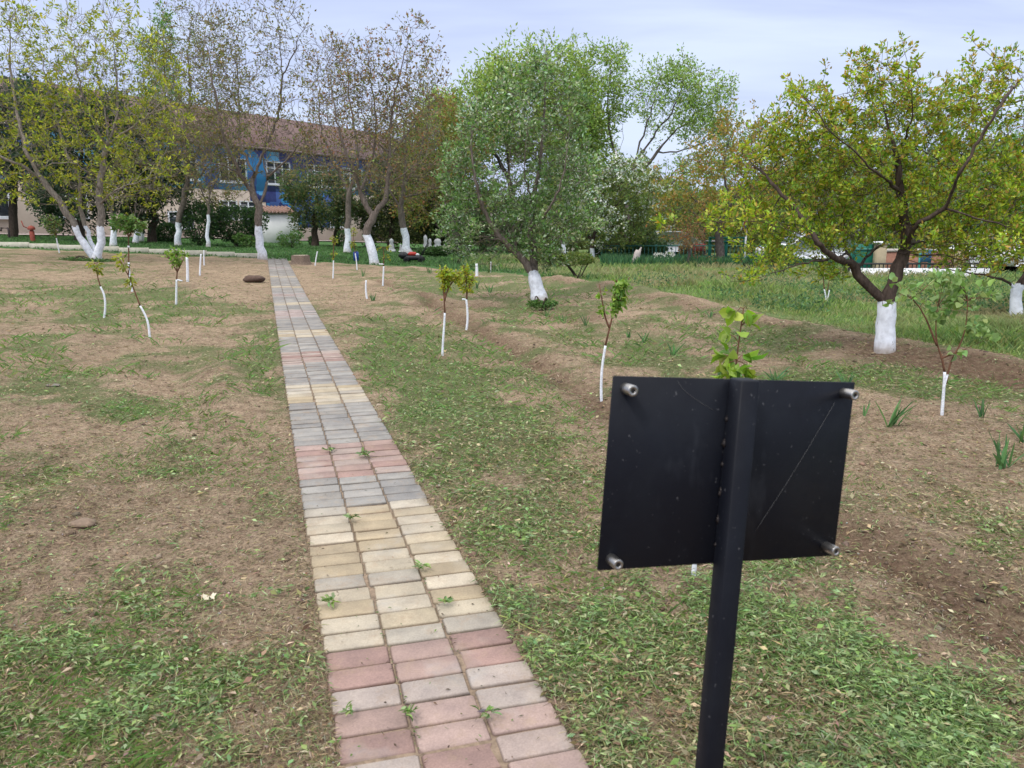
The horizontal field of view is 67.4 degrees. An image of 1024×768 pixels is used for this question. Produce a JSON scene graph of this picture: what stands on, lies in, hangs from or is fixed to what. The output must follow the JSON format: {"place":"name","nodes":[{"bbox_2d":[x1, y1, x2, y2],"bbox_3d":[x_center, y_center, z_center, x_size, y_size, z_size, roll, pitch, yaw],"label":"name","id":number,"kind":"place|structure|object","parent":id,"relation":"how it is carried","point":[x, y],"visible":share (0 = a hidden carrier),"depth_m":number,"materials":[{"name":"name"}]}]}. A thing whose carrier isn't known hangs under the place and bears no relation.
{"place":"outdoors","nodes":[
{"label":"outdoors","id":0,"kind":"place"},
{"bbox_2d":[0,233,397,242],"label":"pavement","id":1,"kind":"structure","parent":0,"point":[124,235],"depth_m":41.16,"materials":[{"name":"concrete"}]},
{"bbox_2d":[268,258,589,767],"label":"path","id":2,"kind":"structure","parent":0,"point":[417,660],"depth_m":2.86,"materials":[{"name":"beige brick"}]},
{"bbox_2d":[319,592,340,607],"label":"weed sprig","id":3,"kind":"object","parent":2,"relation":"on","point":[329,598],"visible":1,"depth_m":2.84,"materials":[{"name":"green plant"}]},
{"bbox_2d":[397,703,417,721],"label":"weed sprig","id":4,"kind":"object","parent":2,"relation":"on","point":[406,709],"visible":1,"depth_m":2.20,"materials":[{"name":"green plant"}]},
{"bbox_2d":[290,338,575,767],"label":"path litter","id":5,"kind":"object","parent":2,"relation":"on","point":[431,648],"visible":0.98,"depth_m":2.34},
{"bbox_2d":[470,705,501,718],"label":"weed sprig","id":6,"kind":"object","parent":2,"relation":"on","point":[489,708],"visible":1,"depth_m":2.21,"materials":[{"name":"green plant"}]},
{"bbox_2d":[0,232,1023,767],"bbox_3d":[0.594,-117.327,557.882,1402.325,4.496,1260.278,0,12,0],"label":"ground","id":7,"kind":"structure","parent":0,"point":[232,270],"depth_m":4.84,"materials":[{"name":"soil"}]},
{"bbox_2d":[0,63,77,236],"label":"deciduous tree","id":8,"kind":"object","parent":7,"relation":"on","point":[13,219],"visible":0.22,"depth_m":33.39,"materials":[{"name":"green plant"}]},
{"bbox_2d":[38,214,63,252],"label":"sapling","id":9,"kind":"object","parent":7,"relation":"on","point":[50,222],"visible":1,"depth_m":23.96,"materials":[{"name":"green plant"}]},
{"bbox_2d":[6,71,143,240],"bbox_3d":[-17.774,-9.304,31.805,5.412,6.940,3.992,-3,12,-16],"label":"deciduous tree","id":10,"kind":"object","parent":7,"relation":"on","point":[50,209],"visible":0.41,"depth_m":31.29,"materials":[{"name":"green plant"}]},
{"bbox_2d":[67,517,96,527],"bbox_3d":[-1.977,0.638,3.538,0.126,0.035,0.095,0,12,0],"label":"soil clod","id":11,"kind":"object","parent":7,"relation":"on","point":[85,522],"visible":0.91,"depth_m":3.51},
{"bbox_2d":[56,255,116,261],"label":"grass tuft bush","id":12,"kind":"object","parent":7,"relation":"on","point":[76,258],"visible":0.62,"depth_m":21.16,"materials":[{"name":"green plant"}]},
{"bbox_2d":[84,259,105,317],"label":"sapling","id":13,"kind":"object","parent":7,"relation":"on","point":[98,271],"visible":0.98,"depth_m":10.71,"materials":[{"name":"green plant"}]},
{"bbox_2d":[0,0,199,259],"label":"walnut tree","id":14,"kind":"object","parent":7,"relation":"on","point":[95,251],"visible":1,"depth_m":20.68,"materials":[{"name":"green plant"}]},
{"bbox_2d":[83,150,138,245],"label":"young tree","id":15,"kind":"object","parent":7,"relation":"on","point":[113,239],"visible":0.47,"depth_m":29.16,"materials":[{"name":"green plant"}]},
{"bbox_2d":[107,213,148,291],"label":"sapling","id":16,"kind":"object","parent":7,"relation":"on","point":[120,223],"visible":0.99,"depth_m":13.84,"materials":[{"name":"green plant"}]},
{"bbox_2d":[0,242,257,257],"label":"kerb","id":17,"kind":"structure","parent":7,"relation":"on","point":[109,248],"depth_m":26.13,"materials":[{"name":"concrete"}]},
{"bbox_2d":[111,252,150,336],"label":"sapling","id":18,"kind":"object","parent":7,"relation":"on","point":[124,266],"visible":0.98,"depth_m":9.16,"materials":[{"name":"green plant"}]},
{"bbox_2d":[106,157,166,242],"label":"young tree","id":19,"kind":"object","parent":7,"relation":"on","point":[135,238],"visible":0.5,"depth_m":32.10,"materials":[{"name":"green plant"}]},
{"bbox_2d":[106,96,194,242],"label":"deciduous tree","id":20,"kind":"object","parent":7,"relation":"on","point":[152,226],"visible":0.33,"depth_m":32.63,"materials":[{"name":"green plant"}]},
{"bbox_2d":[128,0,183,101],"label":"poplar tree","id":21,"kind":"object","parent":7,"relation":"on","point":[161,23],"visible":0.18,"depth_m":69.66,"materials":[{"name":"green plant"}]},
{"bbox_2d":[156,222,175,242],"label":"clipped bush","id":22,"kind":"object","parent":7,"relation":"on","point":[170,227],"visible":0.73,"depth_m":35.97,"materials":[{"name":"green plant"}]},
{"bbox_2d":[161,245,189,303],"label":"sapling","id":23,"kind":"object","parent":7,"relation":"on","point":[178,261],"visible":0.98,"depth_m":12.39,"materials":[{"name":"green plant"}]},
{"bbox_2d":[113,0,259,245],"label":"apricot tree","id":24,"kind":"object","parent":7,"relation":"on","point":[178,223],"visible":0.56,"depth_m":30.72,"materials":[{"name":"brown plant"}]},
{"bbox_2d":[180,198,220,245],"bbox_3d":[-13.150,-6.812,32.275,1.688,2.076,1.611,0,12,0],"label":"garden bush","id":25,"kind":"object","parent":7,"relation":"on","point":[200,209],"visible":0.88,"depth_m":32.02,"materials":[{"name":"green plant"}]},
{"bbox_2d":[170,108,237,246],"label":"young tree","id":26,"kind":"object","parent":7,"relation":"on","point":[208,242],"visible":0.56,"depth_m":30.98,"materials":[{"name":"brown plant"}]},
{"bbox_2d":[0,77,414,240],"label":"building","id":27,"kind":"structure","parent":7,"relation":"on","point":[28,218],"depth_m":53.93,"materials":[{"name":"paint"}]},
{"bbox_2d":[0,188,9,218],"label":"window","id":28,"kind":"structure","parent":27,"relation":"in","point":[4,210],"depth_m":39.70,"materials":[{"name":"white"}]},
{"bbox_2d":[218,157,246,183],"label":"window","id":29,"kind":"structure","parent":27,"relation":"in","point":[240,166],"depth_m":52.04,"materials":[{"name":"white"}]},
{"bbox_2d":[265,161,289,185],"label":"window","id":30,"kind":"structure","parent":27,"relation":"in","point":[272,167],"depth_m":55.01,"materials":[{"name":"white"}]},
{"bbox_2d":[205,202,269,246],"bbox_3d":[-11.952,-6.889,33.292,2.966,1.986,1.874,0,12,0],"label":"garden bush","id":31,"kind":"object","parent":7,"relation":"on","point":[248,225],"visible":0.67,"depth_m":32.97,"materials":[{"name":"green plant"}]},
{"bbox_2d":[155,0,321,259],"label":"walnut tree","id":32,"kind":"object","parent":7,"relation":"on","point":[261,249],"visible":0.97,"depth_m":23.99,"materials":[{"name":"brown plant"}]},
{"bbox_2d":[231,232,255,247],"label":"garden bush","id":33,"kind":"object","parent":7,"relation":"on","point":[244,239],"visible":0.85,"depth_m":32.34,"materials":[{"name":"green plant"}]},
{"bbox_2d":[243,275,265,282],"bbox_3d":[-5.738,-2.340,17.089,0.502,0.179,0.320,0,12,0],"label":"wood chunk","id":34,"kind":"object","parent":7,"relation":"on","point":[252,278],"visible":0.91,"depth_m":16.98,"materials":[{"name":"brown wood"}]},
{"bbox_2d":[262,205,298,243],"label":"shed","id":35,"kind":"structure","parent":7,"relation":"on","point":[278,221],"depth_m":45.47,"materials":[{"name":"paint"}]},
{"bbox_2d":[276,229,304,247],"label":"garden bush","id":36,"kind":"object","parent":7,"relation":"on","point":[297,237],"visible":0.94,"depth_m":35.32,"materials":[{"name":"green plant"}]},
{"bbox_2d":[290,255,312,264],"bbox_3d":[-6.503,-3.809,23.667,0.753,0.326,0.754,0,12,0],"label":"tree stump","id":37,"kind":"object","parent":7,"relation":"on","point":[301,259],"visible":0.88,"depth_m":23.43,"materials":[{"name":"brown wood"}]},
{"bbox_2d":[0,233,604,278],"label":"lawn grass","id":38,"kind":"structure","parent":7,"relation":"on","point":[41,239],"depth_m":29.71,"materials":[{"name":"green plant"}]},
{"bbox_2d":[274,158,361,245],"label":"laurel tree","id":39,"kind":"object","parent":7,"relation":"on","point":[299,191],"visible":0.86,"depth_m":40.54,"materials":[{"name":"green plant"}]},
{"bbox_2d":[307,186,357,245],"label":"evergreen tree","id":40,"kind":"object","parent":7,"relation":"on","point":[334,233],"visible":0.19,"depth_m":43.00,"materials":[{"name":"green plant"}]},
{"bbox_2d":[330,235,337,278],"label":"sapling","id":41,"kind":"object","parent":7,"relation":"on","point":[334,243],"visible":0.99,"depth_m":18.16,"materials":[{"name":"green plant"}]},
{"bbox_2d":[335,229,344,246],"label":"garden bush","id":42,"kind":"object","parent":7,"relation":"on","point":[341,238],"visible":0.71,"depth_m":39.18,"materials":[{"name":"green plant"}]},
{"bbox_2d":[283,25,416,252],"bbox_3d":[-6.518,-9.828,31.287,5.578,9.029,3.645,0,12,0],"label":"walnut tree","id":43,"kind":"object","parent":7,"relation":"on","point":[347,230],"visible":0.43,"depth_m":31.17,"materials":[{"name":"brown plant"}]},
{"bbox_2d":[292,9,457,264],"bbox_3d":[-4.177,-7.493,23.877,5.137,7.725,3.018,0,12,0],"label":"walnut tree","id":44,"kind":"object","parent":7,"relation":"on","point":[370,222],"visible":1,"depth_m":23.57,"materials":[{"name":"brown plant"}]},
{"bbox_2d":[376,244,391,285],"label":"sapling","id":45,"kind":"object","parent":7,"relation":"on","point":[388,246],"visible":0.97,"depth_m":16.20,"materials":[{"name":"green plant"}]},
{"bbox_2d":[351,136,438,248],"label":"dense tree","id":46,"kind":"object","parent":7,"relation":"on","point":[390,231],"visible":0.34,"depth_m":42.35,"materials":[{"name":"green plant"}]},
{"bbox_2d":[352,60,468,252],"bbox_3d":[-4.284,-9.680,33.341,5.770,8.196,3.978,0,12,0],"label":"walnut tree","id":47,"kind":"object","parent":7,"relation":"on","point":[406,248],"visible":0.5,"depth_m":33.28,"materials":[{"name":"brown plant"}]},
{"bbox_2d":[398,243,428,261],"bbox_3d":[-3.414,-4.556,26.636,1.044,0.671,0.522,0,12,0],"label":"lawn mower","id":48,"kind":"object","parent":7,"relation":"on","point":[408,257],"visible":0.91,"depth_m":26.48,"materials":[{"name":"black"}]},
{"bbox_2d":[417,245,451,256],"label":"hedge bush","id":49,"kind":"object","parent":7,"relation":"on","point":[432,251],"visible":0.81,"depth_m":30.42,"materials":[{"name":"green plant"}]},
{"bbox_2d":[383,142,491,248],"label":"dense tree","id":50,"kind":"object","parent":7,"relation":"on","point":[429,233],"visible":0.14,"depth_m":41.56,"materials":[{"name":"green plant"}]},
{"bbox_2d":[375,79,509,244],"bbox_3d":[-3.507,-10.887,38.818,6.789,8.593,4.650,0,12,0],"label":"maple tree","id":51,"kind":"object","parent":7,"relation":"on","point":[450,119],"visible":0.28,"depth_m":38.23,"materials":[{"name":"green plant"}]},
{"bbox_2d":[434,265,463,355],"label":"sapling","id":52,"kind":"object","parent":7,"relation":"on","point":[445,276],"visible":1,"depth_m":8.01,"materials":[{"name":"green plant"}]},
{"bbox_2d":[442,239,470,263],"bbox_3d":[-1.845,-4.442,25.638,0.972,0.961,0.604,0,12,0],"label":"garden bush","id":53,"kind":"object","parent":7,"relation":"on","point":[450,251],"visible":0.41,"depth_m":25.57,"materials":[{"name":"green plant"}]},
{"bbox_2d":[455,263,477,329],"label":"sapling","id":54,"kind":"object","parent":7,"relation":"on","point":[467,278],"visible":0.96,"depth_m":9.95,"materials":[{"name":"green plant"}]},
{"bbox_2d":[391,22,623,250],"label":"willow tree","id":55,"kind":"object","parent":7,"relation":"on","point":[488,71],"visible":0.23,"depth_m":42.68,"materials":[{"name":"green plant"}]},
{"bbox_2d":[0,355,1023,766],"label":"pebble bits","id":56,"kind":"object","parent":7,"relation":"on","point":[494,579],"visible":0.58,"depth_m":2.87,"materials":[{"name":"stone"}]},
{"bbox_2d":[0,259,1023,767],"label":"weeds","id":57,"kind":"object","parent":7,"relation":"on","point":[150,755],"visible":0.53,"depth_m":3.89,"materials":[{"name":"green plant"}]},
{"bbox_2d":[0,281,1023,767],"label":"soil clods","id":58,"kind":"object","parent":7,"relation":"on","point":[846,543],"visible":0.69,"depth_m":3.08,"materials":[{"name":"brown soil"}]},
{"bbox_2d":[429,32,611,300],"bbox_3d":[0.177,-3.612,13.246,3.309,4.602,2.106,0,12,0],"label":"pear tree","id":59,"kind":"object","parent":7,"relation":"on","point":[532,240],"visible":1,"depth_m":13.27,"materials":[{"name":"green plant"}]},
{"bbox_2d":[459,196,582,252],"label":"dense tree","id":60,"kind":"object","parent":7,"relation":"on","point":[481,219],"visible":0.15,"depth_m":38.84,"materials":[{"name":"green plant"}]},
{"bbox_2d":[525,296,558,310],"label":"tuft","id":61,"kind":"object","parent":7,"relation":"on","point":[539,303],"visible":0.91,"depth_m":12.54,"materials":[{"name":"green plant"}]},
{"bbox_2d":[537,238,578,257],"bbox_3d":[1.972,-5.952,33.505,1.997,1.122,1.371,0,12,0],"label":"garden bush","id":62,"kind":"object","parent":7,"relation":"on","point":[568,245],"visible":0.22,"depth_m":33.26,"materials":[{"name":"green plant"}]},
{"bbox_2d":[535,190,587,265],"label":"young tree","id":63,"kind":"object","parent":7,"relation":"on","point":[562,245],"visible":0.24,"depth_m":25.22,"materials":[{"name":"green plant"}]},
{"bbox_2d":[537,249,596,277],"bbox_3d":[1.366,-3.095,19.782,1.675,0.856,0.711,0,12,0],"label":"garden bush","id":64,"kind":"object","parent":7,"relation":"on","point":[589,257],"visible":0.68,"depth_m":19.66,"materials":[{"name":"green plant"}]},
{"bbox_2d":[528,33,637,212],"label":"willow tree","id":65,"kind":"object","parent":7,"relation":"on","point":[618,61],"visible":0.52,"depth_m":41.19,"materials":[{"name":"green plant"}]},
{"bbox_2d":[536,140,675,256],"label":"cherry tree","id":66,"kind":"object","parent":7,"relation":"on","point":[616,168],"visible":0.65,"depth_m":30.61,"materials":[{"name":"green plant"}]},
{"bbox_2d":[586,240,633,258],"bbox_3d":[4.201,-5.680,32.543,2.152,1.010,1.345,0,12,0],"label":"garden bush","id":67,"kind":"object","parent":7,"relation":"on","point":[596,249],"visible":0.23,"depth_m":32.24,"materials":[{"name":"green plant"}]},
{"bbox_2d":[594,277,632,401],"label":"sapling","id":68,"kind":"object","parent":7,"relation":"on","point":[620,287],"visible":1,"depth_m":5.97,"materials":[{"name":"green plant"}]},
{"bbox_2d":[586,214,678,250],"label":"dense tree","id":69,"kind":"object","parent":7,"relation":"on","point":[656,238],"visible":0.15,"depth_m":33.16,"materials":[{"name":"green plant"}]},
{"bbox_2d":[576,167,718,243],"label":"willow tree","id":70,"kind":"object","parent":7,"relation":"on","point":[677,189],"visible":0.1,"depth_m":50.00,"materials":[{"name":"green plant"}]},
{"bbox_2d":[626,239,669,254],"bbox_3d":[5.691,-5.639,32.526,1.963,1.039,1.270,0,12,0],"label":"garden bush","id":71,"kind":"object","parent":7,"relation":"on","point":[654,242],"visible":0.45,"depth_m":32.24,"materials":[{"name":"green plant"}]},
{"bbox_2d":[634,231,703,253],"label":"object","id":72,"kind":"object","parent":7,"relation":"on","point":[674,242],"visible":0.08,"depth_m":42.57,"materials":[{"name":"grey paint"}]},
{"bbox_2d":[615,41,748,236],"bbox_3d":[8.907,-12.118,40.216,6.454,10.914,4.877,-5,13,-24],"label":"willow tree","id":73,"kind":"object","parent":7,"relation":"on","point":[691,99],"visible":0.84,"depth_m":39.70,"materials":[{"name":"green plant"}]},
{"bbox_2d":[669,207,717,262],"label":"cherry plum tree","id":74,"kind":"object","parent":7,"relation":"on","point":[684,236],"visible":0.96,"depth_m":27.52,"materials":[{"name":"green plant"}]},
{"bbox_2d":[374,133,1023,253],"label":"wood","id":75,"kind":"object","parent":7,"relation":"on","point":[756,241],"visible":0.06,"depth_m":66.19,"materials":[{"name":"green plant"}]},
{"bbox_2d":[601,244,796,256],"bbox_3d":[7.684,-5.273,31.617,8.066,0.926,0.145,0,12,0],"label":"rail fence","id":76,"kind":"object","parent":7,"relation":"on","point":[655,245],"visible":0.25,"depth_m":31.52,"materials":[{"name":"green metal"}]},
{"bbox_2d":[632,162,809,255],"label":"elm tree","id":77,"kind":"object","parent":7,"relation":"on","point":[701,229],"visible":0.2,"depth_m":48.62,"materials":[{"name":"green plant"}]},
{"bbox_2d":[599,251,848,266],"bbox_3d":[11.756,-4.920,31.166,17.479,1.037,9.270,0,12,0],"label":"iris bed","id":78,"kind":"object","parent":7,"relation":"on","point":[611,258],"visible":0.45,"depth_m":27.98,"materials":[{"name":"green plant"}]},
{"bbox_2d":[706,237,744,256],"bbox_3d":[8.539,-5.347,30.761,1.463,1.087,0.735,0,12,0],"label":"football goal","id":79,"kind":"object","parent":7,"relation":"on","point":[710,241],"visible":0.51,"depth_m":30.46,"materials":[{"name":"teal paint"}]},
{"bbox_2d":[597,376,858,767],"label":"sign","id":80,"kind":"object","parent":7,"relation":"on","point":[726,477],"visible":1,"depth_m":1.21,"materials":[{"name":"metal"}]},
{"bbox_2d":[645,97,812,258],"bbox_3d":[8.097,-7.532,28.979,5.958,6.299,3.766,0,12,0],"label":"apricot tree","id":81,"kind":"object","parent":7,"relation":"on","point":[719,245],"visible":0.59,"depth_m":28.85,"materials":[{"name":"green plant"}]},
{"bbox_2d":[691,306,768,575],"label":"sapling","id":82,"kind":"object","parent":7,"relation":"on","point":[731,315],"visible":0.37,"depth_m":2.88,"materials":[{"name":"green plant"}]},
{"bbox_2d":[464,251,1023,358],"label":"rough grass","id":83,"kind":"structure","parent":7,"relation":"on","point":[1009,329],"depth_m":14.18,"materials":[{"name":"green plant"}]},
{"bbox_2d":[700,108,820,235],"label":"willow tree","id":84,"kind":"object","parent":7,"relation":"on","point":[764,163],"visible":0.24,"depth_m":47.86,"materials":[{"name":"green plant"}]},
{"bbox_2d":[755,232,850,258],"bbox_3d":[12.966,-5.901,33.507,4.210,1.445,1.770,-1,12,-6],"label":"parked car","id":85,"kind":"object","parent":7,"relation":"on","point":[811,253],"visible":0.08,"depth_m":32.72,"materials":[{"name":"white paint"}]},
{"bbox_2d":[814,257,838,299],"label":"sapling","id":86,"kind":"object","parent":7,"relation":"on","point":[825,277],"visible":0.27,"depth_m":12.73,"materials":[{"name":"green plant"}]},
{"bbox_2d":[649,29,1023,353],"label":"apricot tree","id":87,"kind":"object","parent":7,"relation":"on","point":[1006,195],"visible":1,"depth_m":7.71,"materials":[{"name":"green plant"}]},
{"bbox_2d":[797,155,942,248],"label":"elm tree","id":88,"kind":"object","parent":7,"relation":"on","point":[860,206],"visible":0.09,"depth_m":42.68,"materials":[{"name":"green plant"}]},
{"bbox_2d":[872,241,886,267],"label":"gate pillar","id":89,"kind":"structure","parent":7,"relation":"on","point":[879,254],"depth_m":22.99,"materials":[{"name":"white concrete"}]},
{"bbox_2d":[850,243,873,267],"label":"green gate","id":90,"kind":"structure","parent":89,"relation":"attached to","point":[868,259],"depth_m":23.27,"materials":[{"name":"green metal"}]},
{"bbox_2d":[874,395,917,426],"bbox_3d":[2.608,0.196,5.263,0.275,0.240,0.164,3,12,15],"label":"iris plant","id":91,"kind":"object","parent":7,"relation":"on","point":[893,419],"visible":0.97,"depth_m":5.27,"materials":[{"name":"green plant"}]},
{"bbox_2d":[813,70,987,248],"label":"willow tree","id":92,"kind":"object","parent":7,"relation":"on","point":[931,147],"visible":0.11,"depth_m":45.67,"materials":[{"name":"green plant"}]},
{"bbox_2d":[847,262,989,275],"bbox_3d":[11.784,-3.033,22.340,4.015,1.022,0.225,0,12,0],"label":"rail fence","id":93,"kind":"object","parent":7,"relation":"on","point":[981,270],"visible":0.25,"depth_m":22.19,"materials":[{"name":"grey"}]},
{"bbox_2d":[885,249,953,267],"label":"brick wall","id":94,"kind":"structure","parent":7,"relation":"on","point":[891,255],"depth_m":24.58,"materials":[{"name":"beige brick"}]},
{"bbox_2d":[882,267,1002,414],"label":"sapling","id":95,"kind":"object","parent":7,"relation":"on","point":[955,303],"visible":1,"depth_m":5.27,"materials":[{"name":"green plant"}]},
{"bbox_2d":[883,149,1022,248],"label":"elm tree","id":96,"kind":"object","parent":7,"relation":"on","point":[955,201],"visible":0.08,"depth_m":40.96,"materials":[{"name":"green plant"}]},
{"bbox_2d":[909,146,1023,315],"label":"apricot tree","id":97,"kind":"object","parent":7,"relation":"on","point":[1015,300],"visible":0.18,"depth_m":11.38,"materials":[{"name":"green plant"}]},
{"bbox_2d":[947,107,1023,230],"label":"willow tree","id":98,"kind":"object","parent":7,"relation":"on","point":[1015,132],"visible":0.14,"depth_m":49.94,"materials":[{"name":"green plant"}]},
{"bbox_2d":[951,232,1023,271],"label":"parked car","id":99,"kind":"object","parent":7,"relation":"on","point":[1014,267],"visible":0.04,"depth_m":24.59,"materials":[{"name":"white paint"}]},
{"bbox_2d":[988,431,1023,468],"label":"iris plant","id":100,"kind":"object","parent":7,"relation":"on","point":[1001,461],"visible":1,"depth_m":4.37,"materials":[{"name":"green plant"}]},
{"bbox_2d":[0,285,1023,767],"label":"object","id":101,"kind":"object","parent":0,"point":[794,755],"depth_m":2.50,"materials":[{"name":"green plant"}]},
{"bbox_2d":[0,0,1023,195],"label":"sky","id":102,"kind":"structure","parent":0,"point":[761,41],"materials":[{"name":"white"}]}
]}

